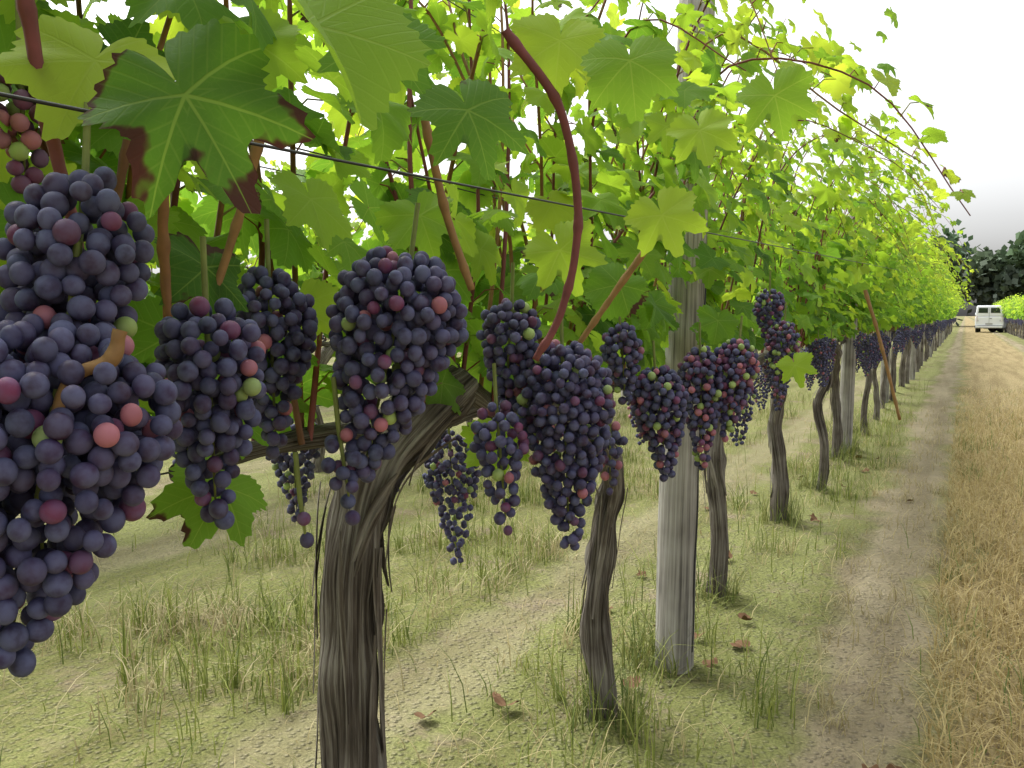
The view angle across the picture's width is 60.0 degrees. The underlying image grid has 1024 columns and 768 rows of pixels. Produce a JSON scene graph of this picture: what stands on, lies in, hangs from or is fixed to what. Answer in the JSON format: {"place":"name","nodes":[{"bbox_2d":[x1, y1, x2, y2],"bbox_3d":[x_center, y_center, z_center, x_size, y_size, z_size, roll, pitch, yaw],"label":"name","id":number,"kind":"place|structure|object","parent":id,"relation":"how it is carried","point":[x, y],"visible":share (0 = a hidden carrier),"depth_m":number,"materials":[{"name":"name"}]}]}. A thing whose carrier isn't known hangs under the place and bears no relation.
{"place":"outdoors","nodes":[
{"label":"outdoors","id":0,"kind":"place"},
{"bbox_2d":[0,316,1023,767],"bbox_3d":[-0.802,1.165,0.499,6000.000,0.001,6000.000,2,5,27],"label":"ground","id":1,"kind":"structure","parent":0,"point":[964,356],"depth_m":3.40,"materials":[{"name":"beige soil"}]},
{"bbox_2d":[0,0,1023,767],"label":"vine","id":2,"kind":"object","parent":1,"relation":"on","point":[208,94],"depth_m":1.46,"materials":[{"name":"plant"}]},
{"bbox_2d":[12,0,972,621],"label":"vine shoots","id":3,"kind":"object","parent":2,"relation":"on","point":[26,16],"visible":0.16,"depth_m":1.27,"materials":[{"name":"brown plant"}]},
{"bbox_2d":[0,74,1023,677],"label":"grape bunches","id":4,"kind":"object","parent":2,"relation":"hanging from","point":[98,448],"visible":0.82,"depth_m":0.77,"materials":[{"name":"purple food"}]},
{"bbox_2d":[0,377,1023,767],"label":"grass","id":5,"kind":"structure","parent":1,"relation":"on","point":[630,703],"depth_m":3.36,"materials":[{"name":"green plant"}]},
{"bbox_2d":[414,455,911,767],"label":"dead leaves","id":6,"kind":"object","parent":1,"relation":"on","point":[499,699],"visible":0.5,"depth_m":3.05,"materials":[{"name":"brown plant"}]},
{"bbox_2d":[446,0,951,674],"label":"trellis posts","id":7,"kind":"object","parent":1,"relation":"on","point":[676,548],"visible":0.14,"depth_m":2.93,"materials":[{"name":"grey wood"}]},
{"bbox_2d":[0,0,900,651],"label":"trellis wires","id":8,"kind":"object","parent":7,"relation":"attached to","point":[84,110],"visible":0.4,"depth_m":1.00,"materials":[{"name":"grey metal"}]},
{"bbox_2d":[565,386,915,749],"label":"soil mounds","id":9,"kind":"object","parent":1,"relation":"on","point":[698,673],"visible":0.42,"depth_m":2.98,"materials":[{"name":"beige soil"}]},
{"bbox_2d":[613,219,1023,325],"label":"background trees","id":10,"kind":"object","parent":1,"relation":"on","point":[999,276],"visible":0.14,"depth_m":92.11,"materials":[{"name":"green plant"}]},
{"bbox_2d":[974,305,1003,332],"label":"white van","id":11,"kind":"object","parent":1,"relation":"on","point":[989,316],"visible":0.82,"depth_m":63.12,"materials":[{"name":"white paint"}]},
{"bbox_2d":[983,316,1022,331],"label":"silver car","id":12,"kind":"object","parent":1,"relation":"on","point":[993,329],"visible":0.23,"depth_m":65.38,"materials":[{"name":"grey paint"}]},
{"bbox_2d":[0,0,1023,315],"label":"sky","id":13,"kind":"structure","parent":0,"point":[964,59],"materials":[{"name":"white"}]}
]}

